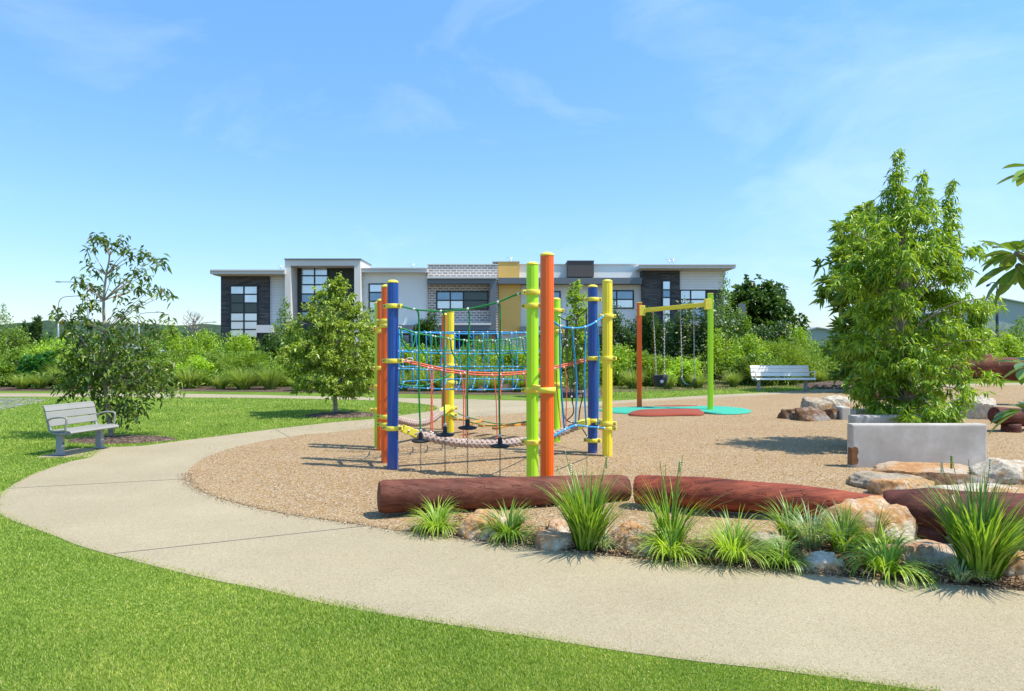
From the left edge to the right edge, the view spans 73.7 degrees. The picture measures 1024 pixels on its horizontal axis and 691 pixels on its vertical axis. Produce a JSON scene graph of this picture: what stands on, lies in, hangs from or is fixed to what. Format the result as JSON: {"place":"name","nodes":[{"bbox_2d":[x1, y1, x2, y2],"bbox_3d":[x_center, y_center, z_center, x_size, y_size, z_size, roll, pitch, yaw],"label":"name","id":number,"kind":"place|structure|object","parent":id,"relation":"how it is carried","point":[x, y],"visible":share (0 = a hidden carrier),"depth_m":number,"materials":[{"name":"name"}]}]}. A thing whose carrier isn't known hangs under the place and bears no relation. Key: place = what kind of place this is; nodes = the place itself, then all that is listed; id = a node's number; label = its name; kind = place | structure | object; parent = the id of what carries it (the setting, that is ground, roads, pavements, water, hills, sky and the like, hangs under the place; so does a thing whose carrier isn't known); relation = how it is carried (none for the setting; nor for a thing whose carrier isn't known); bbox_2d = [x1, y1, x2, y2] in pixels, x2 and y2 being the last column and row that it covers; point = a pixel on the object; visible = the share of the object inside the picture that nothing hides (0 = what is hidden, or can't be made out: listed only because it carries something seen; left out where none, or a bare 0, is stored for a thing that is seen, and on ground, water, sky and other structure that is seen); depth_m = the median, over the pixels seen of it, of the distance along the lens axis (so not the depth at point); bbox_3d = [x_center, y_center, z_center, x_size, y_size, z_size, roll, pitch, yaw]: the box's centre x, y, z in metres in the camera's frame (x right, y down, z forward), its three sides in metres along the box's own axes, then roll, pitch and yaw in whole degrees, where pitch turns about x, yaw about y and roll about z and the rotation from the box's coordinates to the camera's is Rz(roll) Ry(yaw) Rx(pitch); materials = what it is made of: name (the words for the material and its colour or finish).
{"place":"outdoors","nodes":[
{"label":"outdoors","id":0,"kind":"place"},
{"bbox_2d":[0,320,220,345],"bbox_3d":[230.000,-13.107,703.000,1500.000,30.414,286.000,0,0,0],"label":"hills","id":1,"kind":"structure","parent":0,"point":[50,326],"depth_m":684.58,"materials":[{"name":"plant"}]},
{"bbox_2d":[0,373,981,394],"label":"planting ground","id":2,"kind":"structure","parent":0,"point":[288,389],"depth_m":24.73,"materials":[{"name":"soil"}]},
{"bbox_2d":[0,349,21,386],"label":"leafy shrub","id":3,"kind":"object","parent":2,"relation":"on","point":[6,366],"visible":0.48,"depth_m":26.56,"materials":[{"name":"green plant"}]},
{"bbox_2d":[0,303,33,360],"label":"tree","id":4,"kind":"object","parent":2,"relation":"on","point":[11,340],"visible":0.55,"depth_m":43.96,"materials":[{"name":"green plant"}]},
{"bbox_2d":[20,314,43,349],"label":"tree","id":5,"kind":"object","parent":2,"relation":"on","point":[35,328],"visible":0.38,"depth_m":51.78,"materials":[{"name":"green plant"}]},
{"bbox_2d":[15,351,57,387],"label":"broad leaved shrub","id":6,"kind":"object","parent":2,"relation":"on","point":[30,365],"visible":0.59,"depth_m":26.16,"materials":[{"name":"green plant"}]},
{"bbox_2d":[156,320,221,363],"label":"leafy shrub","id":7,"kind":"object","parent":2,"relation":"on","point":[175,346],"visible":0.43,"depth_m":34.71,"materials":[{"name":"green plant"}]},
{"bbox_2d":[174,364,213,388],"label":"grass tussock","id":8,"kind":"object","parent":2,"relation":"on","point":[189,382],"depth_m":25.25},
{"bbox_2d":[173,351,217,385],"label":"leafy shrub","id":9,"kind":"object","parent":2,"relation":"on","point":[199,360],"visible":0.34,"depth_m":26.77,"materials":[{"name":"green plant"}]},
{"bbox_2d":[208,329,262,356],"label":"leafy shrub","id":10,"kind":"object","parent":2,"relation":"on","point":[242,341],"visible":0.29,"depth_m":32.71,"materials":[{"name":"green plant"}]},
{"bbox_2d":[220,365,260,389],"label":"grass tussock","id":11,"kind":"object","parent":2,"relation":"on","point":[244,381],"depth_m":24.61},
{"bbox_2d":[212,349,270,386],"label":"feathery shrub","id":12,"kind":"object","parent":2,"relation":"on","point":[246,359],"visible":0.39,"depth_m":26.64,"materials":[{"name":"green plant"}]},
{"bbox_2d":[250,363,286,389],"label":"grass tussock","id":13,"kind":"object","parent":2,"relation":"on","point":[269,380],"depth_m":24.72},
{"bbox_2d":[254,334,288,363],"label":"dark shrub","id":14,"kind":"object","parent":2,"relation":"on","point":[269,343],"visible":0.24,"depth_m":32.52,"materials":[{"name":"green plant"}]},
{"bbox_2d":[269,297,301,342],"bbox_3d":[-12.568,-0.489,37.914,2.610,4.548,1.916,0,0,0],"label":"tree","id":15,"kind":"object","parent":2,"relation":"on","point":[280,333],"visible":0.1,"depth_m":37.94,"materials":[{"name":"green plant"}]},
{"bbox_2d":[398,339,438,382],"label":"leafy shrub","id":16,"kind":"object","parent":2,"relation":"on","point":[422,357],"visible":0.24,"depth_m":28.53,"materials":[{"name":"green plant"}]},
{"bbox_2d":[408,304,441,354],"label":"dark shrub","id":17,"kind":"object","parent":2,"relation":"on","point":[429,327],"visible":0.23,"depth_m":41.67,"materials":[{"name":"green plant"}]},
{"bbox_2d":[432,345,485,384],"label":"feathery shrub","id":18,"kind":"object","parent":2,"relation":"on","point":[464,357],"visible":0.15,"depth_m":28.10,"materials":[{"name":"green plant"}]},
{"bbox_2d":[0,323,1023,388],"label":"ground cover","id":19,"kind":"object","parent":2,"relation":"on","point":[704,363],"visible":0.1,"depth_m":28.56,"materials":[{"name":"green plant"}]},
{"bbox_2d":[489,340,539,382],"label":"leafy shrub","id":20,"kind":"object","parent":2,"relation":"on","point":[507,358],"visible":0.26,"depth_m":28.38,"materials":[{"name":"green plant"}]},
{"bbox_2d":[599,342,636,385],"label":"leafy shrub","id":21,"kind":"object","parent":2,"relation":"on","point":[619,354],"visible":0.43,"depth_m":27.04,"materials":[{"name":"green plant"}]},
{"bbox_2d":[599,297,642,353],"bbox_3d":[6.040,-0.536,38.015,3.232,4.763,2.097,0,0,-8],"label":"tree","id":22,"kind":"object","parent":2,"relation":"on","point":[627,338],"visible":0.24,"depth_m":37.89,"materials":[{"name":"green plant"}]},
{"bbox_2d":[624,306,680,357],"bbox_3d":[7.530,-0.150,36.033,3.359,3.952,2.073,0,0,12],"label":"tree","id":23,"kind":"object","parent":2,"relation":"on","point":[648,337],"visible":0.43,"depth_m":35.66,"materials":[{"name":"green plant"}]},
{"bbox_2d":[626,350,678,386],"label":"feathery shrub","id":24,"kind":"object","parent":2,"relation":"on","point":[646,361],"visible":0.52,"depth_m":26.70,"materials":[{"name":"green plant"}]},
{"bbox_2d":[654,356,702,386],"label":"leafy shrub","id":25,"kind":"object","parent":2,"relation":"on","point":[688,366],"visible":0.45,"depth_m":26.30,"materials":[{"name":"green plant"}]},
{"bbox_2d":[659,295,742,378],"bbox_3d":[8.830,-0.314,32.039,3.726,4.194,2.049,0,0,0],"label":"flowering shrub","id":26,"kind":"object","parent":2,"relation":"on","point":[672,348],"visible":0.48,"depth_m":31.60,"materials":[{"name":"green plant"}]},
{"bbox_2d":[706,272,752,369],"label":"tree","id":27,"kind":"object","parent":2,"relation":"on","point":[742,322],"visible":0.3,"depth_m":43.60,"materials":[{"name":"green plant"}]},
{"bbox_2d":[703,325,773,383],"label":"leafy shrub","id":28,"kind":"object","parent":2,"relation":"on","point":[735,353],"visible":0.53,"depth_m":28.80,"materials":[{"name":"green plant"}]},
{"bbox_2d":[731,350,790,385],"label":"leafy shrub","id":29,"kind":"object","parent":2,"relation":"on","point":[752,358],"visible":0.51,"depth_m":27.22,"materials":[{"name":"green plant"}]},
{"bbox_2d":[742,319,797,353],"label":"flowering shrub","id":30,"kind":"object","parent":2,"relation":"on","point":[777,333],"visible":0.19,"depth_m":37.56,"materials":[{"name":"green plant"}]},
{"bbox_2d":[763,331,835,382],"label":"feathery shrub","id":31,"kind":"object","parent":2,"relation":"on","point":[794,358],"visible":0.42,"depth_m":29.61,"materials":[{"name":"green plant"}]},
{"bbox_2d":[789,323,819,352],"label":"leafy shrub","id":32,"kind":"object","parent":2,"relation":"on","point":[798,333],"visible":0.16,"depth_m":41.60,"materials":[{"name":"green plant"}]},
{"bbox_2d":[0,348,1018,690],"bbox_3d":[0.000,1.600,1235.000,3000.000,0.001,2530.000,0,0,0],"label":"ground","id":33,"kind":"structure","parent":0,"point":[416,408],"depth_m":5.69,"materials":[{"name":"plant"}]},
{"bbox_2d":[39,448,99,456],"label":"bench slab","id":34,"kind":"structure","parent":33,"relation":"on","point":[72,452],"depth_m":10.18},
{"bbox_2d":[42,401,118,455],"bbox_3d":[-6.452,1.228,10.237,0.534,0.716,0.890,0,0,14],"label":"park bench","id":35,"kind":"object","parent":34,"relation":"on","point":[53,416],"visible":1,"depth_m":10.20,"materials":[{"name":"silver metal"}]},
{"bbox_2d":[66,435,175,443],"bbox_3d":[-6.587,1.569,11.546,1.901,0.050,1.021,0,0,0],"label":"mulch ring","id":36,"kind":"object","parent":33,"relation":"on","point":[121,439],"visible":0.94,"depth_m":11.34,"materials":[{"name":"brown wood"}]},
{"bbox_2d":[43,232,186,435],"bbox_3d":[-6.892,-0.166,11.852,2.722,3.679,1.476,0,0,0],"label":"young tree","id":37,"kind":"object","parent":36,"relation":"on","point":[115,380],"visible":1,"depth_m":11.74,"materials":[{"name":"green plant"}]},
{"bbox_2d":[305,412,373,417],"bbox_3d":[-3.860,1.564,15.620,1.742,0.060,1.215,0,0,0],"label":"mulch ring","id":38,"kind":"object","parent":33,"relation":"on","point":[340,414],"visible":0.94,"depth_m":15.29,"materials":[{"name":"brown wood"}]},
{"bbox_2d":[270,271,373,411],"bbox_3d":[-4.235,-0.003,15.771,2.699,3.412,2.450,0,0,-34],"label":"tree","id":39,"kind":"object","parent":38,"relation":"on","point":[334,349],"visible":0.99,"depth_m":15.43,"materials":[{"name":"green plant"}]},
{"bbox_2d":[7,327,808,352],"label":"treeline","id":40,"kind":"object","parent":33,"relation":"on","point":[53,336],"visible":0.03,"depth_m":106.07,"materials":[{"name":"green plant"}]},
{"bbox_2d":[210,257,745,352],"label":"apartment building","id":41,"kind":"structure","parent":33,"relation":"on","point":[250,301],"depth_m":56.00,"materials":[{"name":"paint"}]},
{"bbox_2d":[229,285,257,337],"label":"window","id":42,"kind":"structure","parent":41,"relation":"in","point":[243,299],"depth_m":55.97,"materials":[{"name":"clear glass"}]},
{"bbox_2d":[300,268,327,320],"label":"window","id":43,"kind":"structure","parent":41,"relation":"in","point":[309,277],"depth_m":56.74,"materials":[{"name":"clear glass"}]},
{"bbox_2d":[368,283,386,311],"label":"window","id":44,"kind":"structure","parent":41,"relation":"in","point":[374,289],"depth_m":56.16,"materials":[{"name":"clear glass"}]},
{"bbox_2d":[436,291,487,309],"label":"window","id":45,"kind":"structure","parent":41,"relation":"in","point":[445,300],"depth_m":56.37,"materials":[{"name":"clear glass"}]},
{"bbox_2d":[612,290,633,308],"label":"window","id":46,"kind":"structure","parent":41,"relation":"in","point":[624,298],"depth_m":56.45,"materials":[{"name":"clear glass"}]},
{"bbox_2d":[662,280,670,328],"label":"window","id":47,"kind":"structure","parent":41,"relation":"in","point":[666,284],"depth_m":55.85,"materials":[{"name":"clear glass"}]},
{"bbox_2d":[680,290,706,318],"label":"window","id":48,"kind":"structure","parent":41,"relation":"in","point":[695,296],"depth_m":56.26,"materials":[{"name":"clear glass"}]},
{"bbox_2d":[562,390,613,397],"bbox_3d":[2.232,1.510,21.676,1.986,0.140,1.894,0,0,0],"label":"mulch ring","id":49,"kind":"object","parent":33,"relation":"on","point":[579,394],"visible":0.46,"depth_m":21.09,"materials":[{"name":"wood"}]},
{"bbox_2d":[561,279,587,394],"bbox_3d":[2.030,-0.176,20.985,1.129,3.744,1.213,0,0,-27],"label":"slender tree","id":50,"kind":"object","parent":49,"relation":"on","point":[576,311],"visible":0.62,"depth_m":20.89,"materials":[{"name":"green plant"}]},
{"bbox_2d":[725,274,810,332],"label":"tree","id":51,"kind":"object","parent":33,"relation":"on","point":[767,302],"visible":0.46,"depth_m":60.50,"materials":[{"name":"green plant"}]},
{"bbox_2d":[803,327,834,348],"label":"house","id":52,"kind":"structure","parent":33,"relation":"on","point":[818,333],"depth_m":78.00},
{"bbox_2d":[796,381,870,388],"bbox_3d":[12.394,1.480,25.820,3.007,0.200,2.268,0,0,0],"label":"mulch ring","id":53,"kind":"object","parent":33,"relation":"on","point":[825,385],"visible":0.56,"depth_m":25.28,"materials":[{"name":"soil"}]},
{"bbox_2d":[897,298,1023,336],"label":"grey shed","id":54,"kind":"structure","parent":33,"relation":"on","point":[1015,308],"depth_m":75.00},
{"bbox_2d":[979,330,1023,380],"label":"leafy shrub","id":55,"kind":"object","parent":33,"relation":"on","point":[1008,350],"visible":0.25,"depth_m":30.70,"materials":[{"name":"green plant"}]},
{"bbox_2d":[0,383,1023,690],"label":"path","id":56,"kind":"structure","parent":0,"point":[138,503],"depth_m":4.56,"materials":[{"name":"concrete"}]},
{"bbox_2d":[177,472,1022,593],"bbox_3d":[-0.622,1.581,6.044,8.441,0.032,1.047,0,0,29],"label":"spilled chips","id":57,"kind":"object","parent":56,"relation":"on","point":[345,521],"visible":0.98,"depth_m":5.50,"materials":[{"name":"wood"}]},
{"bbox_2d":[750,365,815,390],"bbox_3d":[9.461,1.143,23.867,2.136,0.874,0.651,0,0,-3],"label":"park bench","id":58,"kind":"object","parent":56,"relation":"on","point":[779,368],"visible":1,"depth_m":24.06,"materials":[{"name":"white paint"}]},
{"bbox_2d":[0,0,1023,334],"label":"sky","id":59,"kind":"structure","parent":0,"point":[207,134],"materials":[{"name":"blue"}]},
{"bbox_2d":[187,385,1023,590],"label":"gravel","id":60,"kind":"structure","parent":0,"point":[256,491],"depth_m":9.53,"materials":[{"name":"gravel"}]},
{"bbox_2d":[370,252,616,476],"bbox_3d":[-0.459,0.413,10.211,3.929,2.874,4.504,0,0,24],"label":"climbing frame","id":61,"kind":"object","parent":60,"relation":"on","point":[386,368],"visible":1,"depth_m":9.21,"materials":[{"name":"blue paint"}]},
{"bbox_2d":[377,475,631,514],"bbox_3d":[-0.028,1.488,6.726,2.547,0.464,0.312,0,0,-17],"label":"timber log","id":62,"kind":"object","parent":60,"relation":"on","point":[398,495],"visible":0.77,"depth_m":6.53,"materials":[{"name":"wood"}]},
{"bbox_2d":[600,405,750,415],"bbox_3d":[4.021,1.552,16.461,3.593,0.055,2.116,0,0,-15],"label":"rubber mat","id":63,"kind":"object","parent":60,"relation":"on","point":[678,410],"visible":0.94,"depth_m":16.09,"materials":[{"name":"rubber"}]},
{"bbox_2d":[637,293,712,409],"bbox_3d":[4.011,0.269,16.907,1.931,3.062,0.213,0,0,30],"label":"swing set","id":64,"kind":"object","parent":63,"relation":"on","point":[706,304],"visible":0.91,"depth_m":16.76,"materials":[{"name":"orange paint"}]},
{"bbox_2d":[653,311,667,385],"bbox_3d":[3.705,0.077,17.051,0.369,1.886,0.379,0,0,0],"label":"toddler swing","id":65,"kind":"object","parent":64,"relation":"hanging from","point":[659,380],"visible":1,"depth_m":16.97,"materials":[{"name":"metal"}]},
{"bbox_2d":[410,511,1023,589],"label":"garden bed","id":66,"kind":"object","parent":60,"relation":"on","point":[829,547],"visible":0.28,"depth_m":5.02,"materials":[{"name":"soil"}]},
{"bbox_2d":[404,494,466,541],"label":"strappy grass clump","id":67,"kind":"object","parent":66,"relation":"on","point":[437,521],"visible":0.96,"depth_m":5.86,"materials":[{"name":"plant"}]},
{"bbox_2d":[457,509,509,540],"bbox_3d":[-0.234,1.632,5.720,0.463,0.487,0.345,0,0,0],"label":"boulder","id":68,"kind":"object","parent":66,"relation":"on","point":[465,531],"visible":0.38,"depth_m":5.64,"materials":[{"name":"stone"}]},
{"bbox_2d":[470,497,547,548],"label":"strappy grass clump","id":69,"kind":"object","parent":66,"relation":"on","point":[510,529],"visible":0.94,"depth_m":5.61,"materials":[{"name":"plant"}]},
{"bbox_2d":[534,529,574,551],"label":"boulder","id":70,"kind":"object","parent":66,"relation":"on","point":[551,539],"visible":0.51,"depth_m":5.34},
{"bbox_2d":[538,451,649,550],"bbox_3d":[0.577,1.208,5.253,0.851,0.745,0.916,0,0,-41],"label":"strappy grass clump","id":71,"kind":"object","parent":66,"relation":"on","point":[585,521],"visible":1,"depth_m":5.25,"materials":[{"name":"plant"}]},
{"bbox_2d":[611,521,646,538],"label":"boulder","id":72,"kind":"object","parent":66,"relation":"on","point":[626,528],"visible":0.41,"depth_m":5.61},
{"bbox_2d":[613,533,661,555],"bbox_3d":[0.989,1.631,5.316,0.396,0.350,0.352,0,0,40],"label":"boulder","id":73,"kind":"object","parent":66,"relation":"on","point":[627,543],"visible":0.34,"depth_m":5.19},
{"bbox_2d":[629,505,719,573],"bbox_3d":[1.180,1.441,5.098,0.680,0.425,0.716,0,0,-31],"label":"strappy grass clump","id":74,"kind":"object","parent":66,"relation":"on","point":[670,547],"visible":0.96,"depth_m":5.11,"materials":[{"name":"plant"}]},
{"bbox_2d":[622,455,735,544],"bbox_3d":[1.243,1.218,5.249,0.891,0.726,0.658,0,0,37],"label":"strappy grass clump","id":75,"kind":"object","parent":66,"relation":"on","point":[663,521],"visible":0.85,"depth_m":5.29,"materials":[{"name":"plant"}]},
{"bbox_2d":[681,505,788,571],"bbox_3d":[1.642,1.392,5.019,0.828,0.375,0.793,0,0,-24],"label":"strappy grass clump","id":76,"kind":"object","parent":66,"relation":"on","point":[733,547],"visible":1,"depth_m":5.03,"materials":[{"name":"plant"}]},
{"bbox_2d":[746,528,821,577],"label":"strappy grass clump","id":77,"kind":"object","parent":66,"relation":"on","point":[789,558],"visible":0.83,"depth_m":4.93,"materials":[{"name":"plant"}]},
{"bbox_2d":[773,498,848,549],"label":"strappy grass clump","id":78,"kind":"object","parent":66,"relation":"on","point":[805,535],"visible":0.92,"depth_m":5.31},
{"bbox_2d":[800,550,845,573],"bbox_3d":[2.215,1.621,4.867,0.318,0.268,0.256,0,0,24],"label":"boulder","id":79,"kind":"object","parent":66,"relation":"on","point":[827,560],"visible":0.48,"depth_m":4.82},
{"bbox_2d":[796,498,898,553],"bbox_3d":[2.551,1.396,5.228,0.790,0.368,0.707,0,0,39],"label":"strappy grass clump","id":80,"kind":"object","parent":66,"relation":"on","point":[841,532],"visible":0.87,"depth_m":5.28,"materials":[{"name":"plant"}]},
{"bbox_2d":[807,495,917,546],"bbox_3d":[2.856,1.666,5.537,0.959,0.836,0.493,0,0,0],"label":"boulder","id":81,"kind":"object","parent":66,"relation":"on","point":[905,517],"visible":0.35,"depth_m":5.47,"materials":[{"name":"stone"}]},
{"bbox_2d":[836,503,923,548],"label":"strappy grass clump","id":82,"kind":"object","parent":66,"relation":"on","point":[880,532],"visible":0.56,"depth_m":5.31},
{"bbox_2d":[832,522,940,591],"bbox_3d":[2.591,1.477,4.735,0.696,0.427,0.706,0,0,-41],"label":"strappy grass clump","id":83,"kind":"object","parent":66,"relation":"on","point":[890,558],"visible":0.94,"depth_m":4.75,"materials":[{"name":"plant"}]},
{"bbox_2d":[868,539,958,566],"bbox_3d":[2.985,1.629,5.073,0.770,0.368,0.389,0,0,0],"label":"boulder","id":84,"kind":"object","parent":66,"relation":"on","point":[931,548],"visible":0.31,"depth_m":4.93,"materials":[{"name":"stone"}]},
{"bbox_2d":[883,488,1023,543],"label":"timber log","id":85,"kind":"object","parent":66,"relation":"on","point":[916,507],"visible":0.45,"depth_m":5.46,"materials":[{"name":"wood"}]},
{"bbox_2d":[929,553,993,582],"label":"strappy grass clump","id":86,"kind":"object","parent":66,"relation":"on","point":[959,574],"visible":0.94,"depth_m":4.59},
{"bbox_2d":[910,456,1023,582],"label":"strappy grass clump","id":87,"kind":"object","parent":66,"relation":"on","point":[979,542],"visible":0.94,"depth_m":4.56,"materials":[{"name":"plant"}]},
{"bbox_2d":[975,163,1023,433],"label":"frangipani tree","id":88,"kind":"object","parent":66,"relation":"on","point":[1007,261],"visible":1,"depth_m":4.55,"materials":[{"name":"green plant"}]},
{"bbox_2d":[1000,550,1023,580],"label":"boulder","id":89,"kind":"object","parent":66,"relation":"on","point":[1015,567],"visible":0.1,"depth_m":4.61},
{"bbox_2d":[633,475,882,516],"bbox_3d":[2.297,1.486,6.357,2.299,0.467,0.341,0,0,19],"label":"timber log","id":90,"kind":"object","parent":60,"relation":"on","point":[748,494],"visible":0.58,"depth_m":6.30,"materials":[{"name":"wood"}]},
{"bbox_2d":[751,492,838,540],"bbox_3d":[2.302,1.404,5.550,0.738,0.352,0.685,0,0,0],"label":"strappy grass clump","id":91,"kind":"object","parent":60,"relation":"on","point":[781,527],"visible":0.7,"depth_m":5.64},
{"bbox_2d":[794,406,830,420],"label":"boulder","id":92,"kind":"object","parent":60,"relation":"on","point":[809,413],"visible":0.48,"depth_m":14.43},
{"bbox_2d":[800,397,832,409],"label":"boulder","id":93,"kind":"object","parent":60,"relation":"on","point":[818,403],"visible":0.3,"depth_m":15.91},
{"bbox_2d":[822,395,855,408],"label":"boulder","id":94,"kind":"object","parent":60,"relation":"on","point":[837,400],"visible":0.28,"depth_m":16.46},
{"bbox_2d":[808,199,924,389],"bbox_3d":[12.197,-1.587,23.518,3.838,6.924,3.387,0,0,0],"label":"broad leaved tree","id":95,"kind":"object","parent":60,"relation":"on","point":[836,299],"visible":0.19,"depth_m":23.38,"materials":[{"name":"green plant"}]},
{"bbox_2d":[867,479,912,494],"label":"boulder","id":96,"kind":"object","parent":60,"relation":"on","point":[878,486],"visible":0.43,"depth_m":7.27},
{"bbox_2d":[846,471,934,488],"bbox_3d":[4.264,1.614,7.745,0.848,0.321,0.826,0,0,0],"label":"boulder","id":97,"kind":"object","parent":60,"relation":"on","point":[861,479],"visible":0.43,"depth_m":7.66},
{"bbox_2d":[848,415,935,422],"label":"concrete block","id":98,"kind":"structure","parent":60,"relation":"on","point":[869,419],"depth_m":9.95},
{"bbox_2d":[847,423,986,467],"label":"concrete block","id":99,"kind":"structure","parent":60,"relation":"on","point":[870,445],"depth_m":8.90,"materials":[{"name":"concrete"}]},
{"bbox_2d":[821,148,1013,422],"bbox_3d":[6.133,-0.689,10.469,2.442,4.693,2.486,0,0,-42],"label":"leafy tree","id":100,"kind":"object","parent":60,"relation":"on","point":[904,302],"visible":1,"depth_m":10.23,"materials":[{"name":"green plant"}]},
{"bbox_2d":[872,461,972,475],"bbox_3d":[5.157,1.621,8.455,1.383,0.291,0.774,0,0,0],"label":"boulder","id":101,"kind":"object","parent":60,"relation":"on","point":[914,468],"visible":0.46,"depth_m":8.43,"materials":[{"name":"stone"}]},
{"bbox_2d":[918,472,994,485],"bbox_3d":[5.055,1.612,7.724,0.947,0.341,0.511,0,0,0],"label":"boulder","id":102,"kind":"object","parent":60,"relation":"on","point":[939,478],"visible":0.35,"depth_m":7.63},
{"bbox_2d":[931,483,1023,492],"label":"boulder","id":103,"kind":"object","parent":60,"relation":"on","point":[991,486],"visible":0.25,"depth_m":7.26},
{"bbox_2d":[959,395,996,418],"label":"boulder","id":104,"kind":"object","parent":60,"relation":"on","point":[982,410],"visible":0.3,"depth_m":14.78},
{"bbox_2d":[950,353,1023,380],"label":"timber log","id":105,"kind":"object","parent":60,"relation":"on","point":[1002,368],"visible":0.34,"depth_m":18.36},
{"bbox_2d":[970,457,1023,484],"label":"boulder","id":106,"kind":"object","parent":60,"relation":"on","point":[1007,470],"visible":0.45,"depth_m":7.88,"materials":[{"name":"stone"}]},
{"bbox_2d":[987,407,1023,432],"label":"timber log","id":107,"kind":"object","parent":60,"relation":"on","point":[1014,423],"visible":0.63,"depth_m":12.53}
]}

